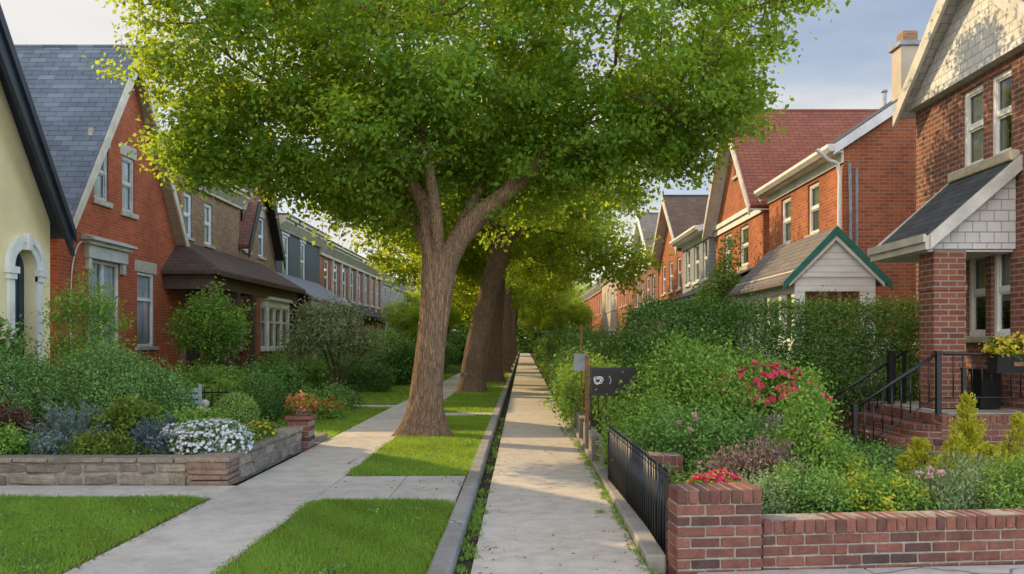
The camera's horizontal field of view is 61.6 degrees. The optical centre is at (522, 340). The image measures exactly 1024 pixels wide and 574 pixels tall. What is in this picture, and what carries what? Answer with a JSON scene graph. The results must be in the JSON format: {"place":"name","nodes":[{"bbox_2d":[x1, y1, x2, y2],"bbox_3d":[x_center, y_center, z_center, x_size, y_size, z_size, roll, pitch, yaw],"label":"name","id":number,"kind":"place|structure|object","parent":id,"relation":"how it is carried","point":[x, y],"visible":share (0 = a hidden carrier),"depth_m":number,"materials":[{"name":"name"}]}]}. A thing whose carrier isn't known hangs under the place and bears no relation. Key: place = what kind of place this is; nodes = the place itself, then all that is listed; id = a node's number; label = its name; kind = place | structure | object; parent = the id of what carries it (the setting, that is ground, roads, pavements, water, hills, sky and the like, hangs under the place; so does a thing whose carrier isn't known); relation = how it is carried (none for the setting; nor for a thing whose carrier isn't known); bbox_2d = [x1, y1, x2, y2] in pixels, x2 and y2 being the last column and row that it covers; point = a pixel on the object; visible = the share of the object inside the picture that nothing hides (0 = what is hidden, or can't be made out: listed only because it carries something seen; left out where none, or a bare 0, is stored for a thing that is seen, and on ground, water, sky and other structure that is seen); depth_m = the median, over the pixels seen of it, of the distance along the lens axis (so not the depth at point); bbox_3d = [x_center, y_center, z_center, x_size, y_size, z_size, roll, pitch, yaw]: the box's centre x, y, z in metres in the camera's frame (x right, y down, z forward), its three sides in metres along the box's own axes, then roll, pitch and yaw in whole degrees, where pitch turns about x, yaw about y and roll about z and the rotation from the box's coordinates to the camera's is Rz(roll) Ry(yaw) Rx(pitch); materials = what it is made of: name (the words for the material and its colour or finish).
{"place":"outdoors","nodes":[
{"label":"outdoors","id":0,"kind":"place"},
{"bbox_2d":[14,44,189,375],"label":"gabled brick house","id":1,"kind":"structure","parent":0,"point":[127,216],"depth_m":21.21,"materials":[{"name":"brick"}]},
{"bbox_2d":[88,259,122,352],"bbox_3d":[-10.051,-0.800,20.525,0.242,2.200,1.750,0,0,0],"label":"window","id":2,"kind":"structure","parent":1,"relation":"in","point":[107,272],"depth_m":20.83,"materials":[{"name":"white paint"}]},
{"bbox_2d":[120,142,138,219],"bbox_3d":[-10.049,-4.035,21.770,0.238,1.830,0.900,0,0,0],"label":"window","id":3,"kind":"structure","parent":1,"relation":"in","point":[127,163],"depth_m":21.90,"materials":[{"name":"white paint"}]},
{"bbox_2d":[135,259,158,350],"bbox_3d":[-10.051,-0.925,22.775,0.243,2.350,1.330,0,0,0],"label":"window","id":4,"kind":"structure","parent":1,"relation":"in","point":[145,270],"depth_m":22.95,"materials":[{"name":"white paint"}]},
{"bbox_2d":[0,491,209,573],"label":"lawn","id":5,"kind":"structure","parent":0,"point":[86,537],"depth_m":7.00,"materials":[{"name":"green plant"}]},
{"bbox_2d":[0,418,480,573],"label":"clover","id":6,"kind":"object","parent":5,"relation":"on","point":[108,527],"visible":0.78,"depth_m":7.24,"materials":[{"name":"green plant"}]},
{"bbox_2d":[0,486,234,498],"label":"plot path","id":7,"kind":"structure","parent":0,"point":[192,491],"depth_m":8.99,"materials":[{"name":"concrete"}]},
{"bbox_2d":[2,427,275,455],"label":"garden soil","id":8,"kind":"structure","parent":0,"point":[137,451],"depth_m":10.04,"materials":[{"name":"brown soil"}]},
{"bbox_2d":[0,419,43,454],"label":"ground plant","id":9,"kind":"object","parent":8,"relation":"on","point":[11,439],"visible":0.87,"depth_m":9.85,"materials":[{"name":"green plant"}]},
{"bbox_2d":[0,344,108,432],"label":"yew","id":10,"kind":"object","parent":8,"relation":"on","point":[13,375],"visible":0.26,"depth_m":12.33,"materials":[{"name":"green plant"}]},
{"bbox_2d":[21,428,88,454],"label":"ground plant","id":11,"kind":"object","parent":8,"relation":"on","point":[45,444],"visible":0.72,"depth_m":9.87,"materials":[{"name":"grey plant"}]},
{"bbox_2d":[21,396,113,451],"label":"lavender clump","id":12,"kind":"object","parent":8,"relation":"on","point":[67,424],"visible":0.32,"depth_m":10.44,"materials":[{"name":"grey plant"}]},
{"bbox_2d":[60,425,137,454],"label":"ground plant","id":13,"kind":"object","parent":8,"relation":"on","point":[82,448],"visible":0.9,"depth_m":9.88,"materials":[{"name":"green plant"}]},
{"bbox_2d":[11,326,206,433],"bbox_3d":[-5.962,0.749,12.513,2.562,1.922,2.187,0,0,0],"label":"yew","id":14,"kind":"object","parent":8,"relation":"on","point":[137,375],"visible":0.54,"depth_m":12.14,"materials":[{"name":"green plant"}]},
{"bbox_2d":[86,392,167,444],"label":"shrub","id":15,"kind":"object","parent":8,"relation":"on","point":[125,419],"visible":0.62,"depth_m":10.81,"materials":[{"name":"green plant"}]},
{"bbox_2d":[144,402,235,446],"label":"shrub","id":16,"kind":"object","parent":8,"relation":"on","point":[193,414],"visible":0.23,"depth_m":10.91,"materials":[{"name":"green plant"}]},
{"bbox_2d":[152,414,260,454],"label":"flower clump","id":17,"kind":"object","parent":8,"relation":"on","point":[237,433],"visible":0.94,"depth_m":9.90,"materials":[{"name":"white plant"}]},
{"bbox_2d":[210,391,260,425],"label":"globe bush","id":18,"kind":"object","parent":8,"relation":"on","point":[244,407],"visible":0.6,"depth_m":11.73,"materials":[{"name":"green plant"}]},
{"bbox_2d":[0,427,302,485],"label":"stone planter wall","id":19,"kind":"structure","parent":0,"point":[104,470],"depth_m":9.39,"materials":[{"name":"grey stone"}]},
{"bbox_2d":[185,452,241,485],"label":"stone corner pier","id":20,"kind":"structure","parent":19,"relation":"attached to","point":[213,469],"depth_m":9.35,"materials":[{"name":"brown stone"}]},
{"bbox_2d":[171,157,285,295],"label":"steep gable house","id":21,"kind":"structure","parent":0,"point":[260,239],"depth_m":32.95,"materials":[{"name":"brick"}]},
{"bbox_2d":[161,162,305,375],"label":"house","id":22,"kind":"structure","parent":0,"point":[211,251],"depth_m":27.25,"materials":[{"name":"brown brick"}]},
{"bbox_2d":[219,295,291,350],"bbox_3d":[-9.291,-0.570,30.275,1.602,1.840,4.781,0,0,0],"label":"bay window","id":23,"kind":"structure","parent":22,"relation":"in","point":[271,308],"depth_m":29.76,"materials":[{"name":"white paint"}]},
{"bbox_2d":[64,372,460,573],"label":"side path","id":24,"kind":"structure","parent":0,"point":[208,537],"depth_m":7.80,"materials":[{"name":"concrete"}]},
{"bbox_2d":[274,213,353,372],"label":"grey clad house","id":25,"kind":"structure","parent":0,"point":[301,270],"depth_m":38.04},
{"bbox_2d":[319,240,388,342],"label":"red terrace house","id":26,"kind":"structure","parent":0,"point":[339,259],"depth_m":49.29,"materials":[{"name":"orange brick"}]},
{"bbox_2d":[276,360,462,436],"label":"plot lawn","id":27,"kind":"structure","parent":0,"point":[454,369],"depth_m":44.40,"materials":[{"name":"green plant"}]},
{"bbox_2d":[0,312,70,407],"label":"shrub","id":28,"kind":"object","parent":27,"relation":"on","point":[7,334],"visible":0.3,"depth_m":13.42,"materials":[{"name":"green plant"}]},
{"bbox_2d":[12,262,137,396],"bbox_3d":[-7.495,0.139,14.587,2.064,2.969,1.876,0,0,0],"label":"shrub","id":29,"kind":"object","parent":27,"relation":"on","point":[91,307],"visible":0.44,"depth_m":14.48,"materials":[{"name":"green plant"}]},
{"bbox_2d":[156,274,255,367],"bbox_3d":[-8.101,-0.074,21.956,2.580,3.272,1.970,0,0,0],"label":"tree","id":30,"kind":"object","parent":27,"relation":"on","point":[204,338],"visible":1,"depth_m":21.74,"materials":[{"name":"green plant"}]},
{"bbox_2d":[181,356,248,405],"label":"shrub","id":31,"kind":"object","parent":27,"relation":"on","point":[200,375],"visible":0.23,"depth_m":19.70,"materials":[{"name":"green plant"}]},
{"bbox_2d":[234,371,288,422],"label":"globe bush","id":32,"kind":"object","parent":27,"relation":"on","point":[267,393],"visible":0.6,"depth_m":15.95,"materials":[{"name":"green plant"}]},
{"bbox_2d":[233,349,311,397],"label":"shrub","id":33,"kind":"object","parent":27,"relation":"on","point":[290,383],"visible":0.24,"depth_m":22.25,"materials":[{"name":"green plant"}]},
{"bbox_2d":[255,338,335,390],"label":"shrub","id":34,"kind":"object","parent":27,"relation":"on","point":[315,368],"visible":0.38,"depth_m":26.84,"materials":[{"name":"green plant"}]},
{"bbox_2d":[280,390,350,420],"bbox_3d":[-4.218,1.386,17.237,1.511,0.785,1.190,0,0,39],"label":"flower bed","id":35,"kind":"object","parent":27,"relation":"on","point":[336,409],"visible":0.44,"depth_m":17.02,"materials":[{"name":"green plant"}]},
{"bbox_2d":[259,405,393,437],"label":"plot grass","id":36,"kind":"structure","parent":27,"relation":"on","point":[348,422],"depth_m":16.62,"materials":[{"name":"green plant"}]},
{"bbox_2d":[273,291,389,386],"bbox_3d":[-5.464,0.064,24.664,3.350,3.018,2.489,0,0,0],"label":"tree","id":37,"kind":"object","parent":27,"relation":"on","point":[314,335],"visible":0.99,"depth_m":24.42,"materials":[{"name":"green plant"}]},
{"bbox_2d":[323,359,399,391],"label":"hedge","id":38,"kind":"object","parent":27,"relation":"on","point":[369,375],"visible":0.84,"depth_m":26.16,"materials":[{"name":"green plant"}]},
{"bbox_2d":[347,327,416,384],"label":"shrub","id":39,"kind":"object","parent":27,"relation":"on","point":[398,350],"visible":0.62,"depth_m":29.88,"materials":[{"name":"green plant"}]},
{"bbox_2d":[379,285,465,339],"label":"shade tree","id":40,"kind":"object","parent":27,"relation":"on","point":[407,316],"visible":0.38,"depth_m":46.11,"materials":[{"name":"green plant"}]},
{"bbox_2d":[299,374,455,404],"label":"plot grass","id":41,"kind":"structure","parent":0,"point":[396,390],"depth_m":24.56,"materials":[{"name":"green plant"}]},
{"bbox_2d":[314,476,465,507],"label":"crossing path","id":42,"kind":"structure","parent":0,"point":[371,487],"depth_m":9.14,"materials":[{"name":"concrete"}]},
{"bbox_2d":[231,347,668,573],"bbox_3d":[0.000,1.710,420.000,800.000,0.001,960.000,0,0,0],"label":"ground","id":43,"kind":"structure","parent":0,"point":[548,385],"depth_m":11.78,"materials":[{"name":"grey concrete"}]},
{"bbox_2d":[0,4,76,400],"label":"stucco cottage","id":44,"kind":"structure","parent":43,"relation":"on","point":[35,216],"depth_m":15.36,"materials":[{"name":"beige paint"}]},
{"bbox_2d":[207,383,504,573],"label":"verge","id":45,"kind":"structure","parent":43,"relation":"on","point":[360,538],"depth_m":6.57,"materials":[{"name":"green plant"}]},
{"bbox_2d":[343,413,492,475],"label":"verge grass","id":46,"kind":"structure","parent":45,"relation":"on","point":[454,454],"depth_m":11.79,"materials":[{"name":"green plant"}]},
{"bbox_2d":[82,0,850,436],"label":"shade tree","id":47,"kind":"object","parent":45,"relation":"on","point":[386,174],"visible":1,"depth_m":13.59,"materials":[{"name":"green plant"}]},
{"bbox_2d":[443,384,504,412],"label":"verge grass","id":48,"kind":"structure","parent":45,"relation":"on","point":[491,399],"depth_m":21.89,"materials":[{"name":"green plant"}]},
{"bbox_2d":[402,250,603,372],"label":"shade tree","id":49,"kind":"object","parent":45,"relation":"on","point":[506,341],"visible":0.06,"depth_m":41.33,"materials":[{"name":"green plant"}]},
{"bbox_2d":[368,194,639,382],"bbox_3d":[-0.739,-3.270,32.433,9.341,9.829,9.880,0,0,-34],"label":"shade tree","id":50,"kind":"object","parent":45,"relation":"on","point":[494,369],"visible":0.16,"depth_m":32.28,"materials":[{"name":"green plant"}]},
{"bbox_2d":[469,290,576,362],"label":"shade tree","id":51,"kind":"object","parent":45,"relation":"on","point":[530,300],"visible":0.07,"depth_m":56.08,"materials":[{"name":"green plant"}]},
{"bbox_2d":[426,352,518,573],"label":"kerb","id":52,"kind":"structure","parent":43,"relation":"on","point":[445,556],"depth_m":8.02,"materials":[{"name":"concrete"}]},
{"bbox_2d":[453,353,519,573],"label":"gutter strip","id":53,"kind":"object","parent":43,"relation":"on","point":[484,486],"visible":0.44,"depth_m":10.00,"materials":[{"name":"soil"}]},
{"bbox_2d":[416,261,588,367],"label":"shade tree","id":54,"kind":"object","parent":43,"relation":"on","point":[462,300],"visible":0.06,"depth_m":49.94,"materials":[{"name":"green plant"}]},
{"bbox_2d":[342,81,675,392],"bbox_3d":[-1.333,-3.193,26.048,10.701,9.751,9.833,0,0,39],"label":"shade tree","id":55,"kind":"object","parent":43,"relation":"on","point":[472,376],"visible":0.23,"depth_m":26.30,"materials":[{"name":"green plant"}]},
{"bbox_2d":[449,317,573,352],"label":"hedge","id":56,"kind":"object","parent":43,"relation":"on","point":[527,343],"visible":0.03,"depth_m":116.12,"materials":[{"name":"green plant"}]},
{"bbox_2d":[471,353,648,573],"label":"lane","id":57,"kind":"structure","parent":43,"relation":"on","point":[535,444],"depth_m":8.54,"materials":[{"name":"concrete"}]},
{"bbox_2d":[454,417,662,573],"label":"weeds","id":58,"kind":"object","parent":57,"relation":"on","point":[478,511],"visible":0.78,"depth_m":8.15,"materials":[{"name":"green plant"}]},
{"bbox_2d":[531,353,606,441],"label":"plot","id":59,"kind":"object","parent":43,"relation":"on","point":[552,386],"depth_m":52.76,"materials":[{"name":"soil"}]},
{"bbox_2d":[517,286,598,336],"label":"shade tree","id":60,"kind":"object","parent":59,"relation":"on","point":[559,318],"visible":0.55,"depth_m":70.63,"materials":[{"name":"green plant"}]},
{"bbox_2d":[545,319,610,383],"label":"hedge","id":61,"kind":"object","parent":59,"relation":"on","point":[587,332],"visible":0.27,"depth_m":24.28,"materials":[{"name":"green plant"}]},
{"bbox_2d":[541,333,616,407],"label":"hedge","id":62,"kind":"object","parent":59,"relation":"on","point":[556,362],"visible":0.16,"depth_m":19.90,"materials":[{"name":"green plant"}]},
{"bbox_2d":[538,343,622,432],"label":"hedge","id":63,"kind":"object","parent":59,"relation":"on","point":[569,396],"visible":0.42,"depth_m":15.95,"materials":[{"name":"green plant"}]},
{"bbox_2d":[606,284,918,423],"bbox_3d":[4.386,0.463,14.209,6.014,2.847,1.642,0,0,0],"label":"hedge","id":64,"kind":"object","parent":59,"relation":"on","point":[847,353],"visible":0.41,"depth_m":13.97,"materials":[{"name":"green plant"}]},
{"bbox_2d":[573,409,605,464],"bbox_3d":[1.004,1.460,13.870,0.191,0.423,5.282,0,0,0],"label":"retaining edge","id":65,"kind":"object","parent":43,"relation":"on","point":[586,434],"visible":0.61,"depth_m":12.55,"materials":[{"name":"concrete"}]},
{"bbox_2d":[585,356,636,425],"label":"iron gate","id":66,"kind":"structure","parent":65,"relation":"on","point":[604,380],"depth_m":12.98,"materials":[{"name":"metal"}]},
{"bbox_2d":[567,418,665,573],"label":"garden edging","id":67,"kind":"object","parent":43,"relation":"on","point":[652,552],"visible":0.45,"depth_m":7.39,"materials":[{"name":"concrete"}]},
{"bbox_2d":[607,424,670,571],"bbox_3d":[1.034,1.345,8.058,0.050,0.810,3.518,0,0,-2],"label":"picket fence","id":68,"kind":"object","parent":43,"relation":"on","point":[635,479],"visible":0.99,"depth_m":7.62,"materials":[{"name":"black metal"}]},
{"bbox_2d":[667,481,762,573],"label":"brick pier","id":69,"kind":"structure","parent":43,"relation":"on","point":[714,527],"depth_m":6.12,"materials":[{"name":"red brick"}]},
{"bbox_2d":[761,508,1023,569],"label":"brick garden wall","id":70,"kind":"structure","parent":43,"relation":"on","point":[923,538],"depth_m":6.28,"materials":[{"name":"red brick"}]},
{"bbox_2d":[845,401,1023,456],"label":"brick porch","id":71,"kind":"object","parent":43,"relation":"on","point":[929,424],"visible":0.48,"depth_m":11.25,"materials":[{"name":"brick"}]},
{"bbox_2d":[833,350,906,423],"bbox_3d":[5.150,0.897,12.950,1.257,1.505,0.104,0,0,0],"label":"stair railing","id":72,"kind":"object","parent":71,"relation":"on","point":[890,364],"visible":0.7,"depth_m":12.93,"materials":[{"name":"black metal"}]},
{"bbox_2d":[852,350,942,446],"bbox_3d":[4.844,0.912,11.120,1.150,1.575,0.078,0,0,0],"label":"stair railing","id":73,"kind":"object","parent":71,"relation":"on","point":[937,354],"visible":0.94,"depth_m":11.11,"materials":[{"name":"black metal"}]},
{"bbox_2d":[943,352,1023,410],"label":"porch railing","id":74,"kind":"object","parent":71,"relation":"on","point":[964,376],"visible":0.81,"depth_m":11.05,"materials":[{"name":"black metal"}]},
{"bbox_2d":[978,331,1023,372],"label":"window box","id":75,"kind":"object","parent":74,"relation":"hanging from","point":[1010,359],"visible":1,"depth_m":10.87,"materials":[{"name":"black metal"}]},
{"bbox_2d":[968,369,1000,408],"bbox_3d":[6.420,0.660,11.900,0.320,0.540,0.340,0,0,0],"label":"tall planter","id":76,"kind":"object","parent":71,"relation":"on","point":[988,403],"visible":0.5,"depth_m":11.78,"materials":[{"name":"black metal"}]},
{"bbox_2d":[867,0,1023,410],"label":"house","id":77,"kind":"structure","parent":43,"relation":"on","point":[957,237],"depth_m":12.40,"materials":[{"name":"red brick"}]},
{"bbox_2d":[965,84,982,166],"bbox_3d":[6.909,-3.230,12.990,0.129,1.200,0.620,0,0,0],"label":"window","id":78,"kind":"structure","parent":77,"relation":"in","point":[973,98],"depth_m":13.18,"materials":[{"name":"white paint"}]},
{"bbox_2d":[966,257,985,342],"bbox_3d":[6.852,-0.650,12.890,0.244,1.360,0.700,0,0,0],"label":"window","id":79,"kind":"structure","parent":77,"relation":"in","point":[975,336],"depth_m":13.06,"materials":[{"name":"white paint"}]},
{"bbox_2d":[984,249,1012,342],"bbox_3d":[6.851,-0.650,12.220,0.242,1.360,0.640,0,0,0],"label":"window","id":80,"kind":"structure","parent":77,"relation":"in","point":[1002,261],"depth_m":12.36,"materials":[{"name":"white paint"}]},
{"bbox_2d":[993,68,1010,155],"bbox_3d":[6.910,-3.230,12.225,0.131,1.200,0.550,0,0,0],"label":"window","id":81,"kind":"structure","parent":77,"relation":"in","point":[1001,108],"depth_m":12.40,"materials":[{"name":"white paint"}]},
{"bbox_2d":[0,0,936,337],"label":"sky","id":82,"kind":"structure","parent":0,"point":[848,65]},
{"bbox_2d":[599,267,620,338],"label":"terrace house","id":83,"kind":"structure","parent":0,"point":[609,306],"depth_m":67.44,"materials":[{"name":"white paint"}]},
{"bbox_2d":[626,212,658,342],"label":"grey gable house","id":84,"kind":"structure","parent":0,"point":[647,285],"depth_m":47.23,"materials":[{"name":"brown brick"}]},
{"bbox_2d":[622,195,708,342],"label":"brown gable house","id":85,"kind":"structure","parent":0,"point":[678,215],"depth_m":38.85,"materials":[{"name":"orange brick"}]},
{"bbox_2d":[638,223,715,355],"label":"blue clad house","id":86,"kind":"structure","parent":0,"point":[699,255],"depth_m":32.95,"materials":[{"name":"grey"}]},
{"bbox_2d":[666,89,887,355],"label":"red roof house","id":87,"kind":"structure","parent":0,"point":[734,203],"depth_m":26.54,"materials":[{"name":"orange brick"}]},
{"bbox_2d":[686,229,746,343],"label":"climbing vine","id":88,"kind":"object","parent":87,"relation":"attached to","point":[720,289],"visible":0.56,"depth_m":22.68,"materials":[{"name":"green plant"}]},
{"bbox_2d":[602,422,984,512],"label":"garden soil","id":89,"kind":"structure","parent":0,"point":[673,476],"depth_m":9.56,"materials":[{"name":"brown soil"}]},
{"bbox_2d":[590,387,712,467],"bbox_3d":[1.550,1.246,10.818,1.900,1.368,1.883,0,0,-25],"label":"shrub","id":90,"kind":"object","parent":89,"relation":"on","point":[626,424],"visible":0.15,"depth_m":10.51,"materials":[{"name":"green plant"}]},
{"bbox_2d":[595,322,777,448],"bbox_3d":[2.252,0.827,11.859,2.546,2.151,2.894,0,0,0],"label":"shrub","id":91,"kind":"object","parent":89,"relation":"on","point":[702,367],"visible":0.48,"depth_m":11.36,"materials":[{"name":"green plant"}]},
{"bbox_2d":[604,399,777,470],"bbox_3d":[1.891,1.230,9.490,1.956,1.235,1.853,0,0,14],"label":"shrub","id":92,"kind":"object","parent":89,"relation":"on","point":[671,427],"visible":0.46,"depth_m":9.24,"materials":[{"name":"green plant"}]},
{"bbox_2d":[653,332,820,432],"bbox_3d":[2.955,0.812,12.175,2.587,1.862,1.972,0,0,21],"label":"shrub","id":93,"kind":"object","parent":89,"relation":"on","point":[748,358],"visible":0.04,"depth_m":11.98,"materials":[{"name":"green plant"}]},
{"bbox_2d":[696,423,818,488],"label":"dry plant","id":94,"kind":"object","parent":89,"relation":"on","point":[773,455],"visible":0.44,"depth_m":7.79,"materials":[{"name":"brown plant"}]},
{"bbox_2d":[689,411,827,481],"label":"shrub","id":95,"kind":"object","parent":89,"relation":"on","point":[752,425],"visible":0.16,"depth_m":8.85,"materials":[{"name":"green plant"}]},
{"bbox_2d":[718,459,811,513],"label":"shrub","id":96,"kind":"object","parent":89,"relation":"on","point":[761,484],"visible":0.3,"depth_m":6.95,"materials":[{"name":"green plant"}]},
{"bbox_2d":[690,352,841,431],"bbox_3d":[3.232,0.781,11.629,2.126,1.257,1.542,0,0,0],"label":"rose bush","id":97,"kind":"object","parent":89,"relation":"on","point":[772,374],"visible":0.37,"depth_m":11.26,"materials":[{"name":"green plant"}]},
{"bbox_2d":[751,453,875,513],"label":"shrub","id":98,"kind":"object","parent":89,"relation":"on","point":[822,495],"visible":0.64,"depth_m":6.96,"materials":[{"name":"green plant"}]},
{"bbox_2d":[607,424,1022,513],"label":"ground cover","id":99,"kind":"object","parent":89,"relation":"on","point":[892,453],"visible":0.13,"depth_m":9.52,"materials":[{"name":"green plant"}]},
{"bbox_2d":[751,357,890,491],"bbox_3d":[2.789,0.919,8.329,1.446,1.551,0.987,0,0,27],"label":"tall plant","id":100,"kind":"object","parent":89,"relation":"on","point":[824,445],"visible":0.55,"depth_m":8.21,"materials":[{"name":"green plant"}]},
{"bbox_2d":[826,455,948,512],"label":"shrub","id":101,"kind":"object","parent":89,"relation":"on","point":[908,496],"visible":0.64,"depth_m":6.96,"materials":[{"name":"green plant"}]},
{"bbox_2d":[893,390,1023,490],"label":"golden conifer","id":102,"kind":"object","parent":89,"relation":"on","point":[968,437],"visible":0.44,"depth_m":8.15,"materials":[{"name":"yellow plant"}]},
{"bbox_2d":[897,445,1023,510],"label":"shrub","id":103,"kind":"object","parent":89,"relation":"on","point":[952,486],"visible":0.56,"depth_m":7.08,"materials":[{"name":"green plant"}]},
{"bbox_2d":[964,442,1023,508],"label":"shrub","id":104,"kind":"object","parent":89,"relation":"on","point":[1018,463],"visible":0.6,"depth_m":6.91,"materials":[{"name":"green plant"}]},
{"bbox_2d":[728,30,920,414],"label":"dappled brick house","id":105,"kind":"structure","parent":0,"point":[840,205],"depth_m":18.20,"materials":[{"name":"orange brick"}]},
{"bbox_2d":[697,565,1023,573],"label":"corner pavement","id":106,"kind":"structure","parent":0,"point":[999,569],"depth_m":6.14,"materials":[{"name":"concrete"}]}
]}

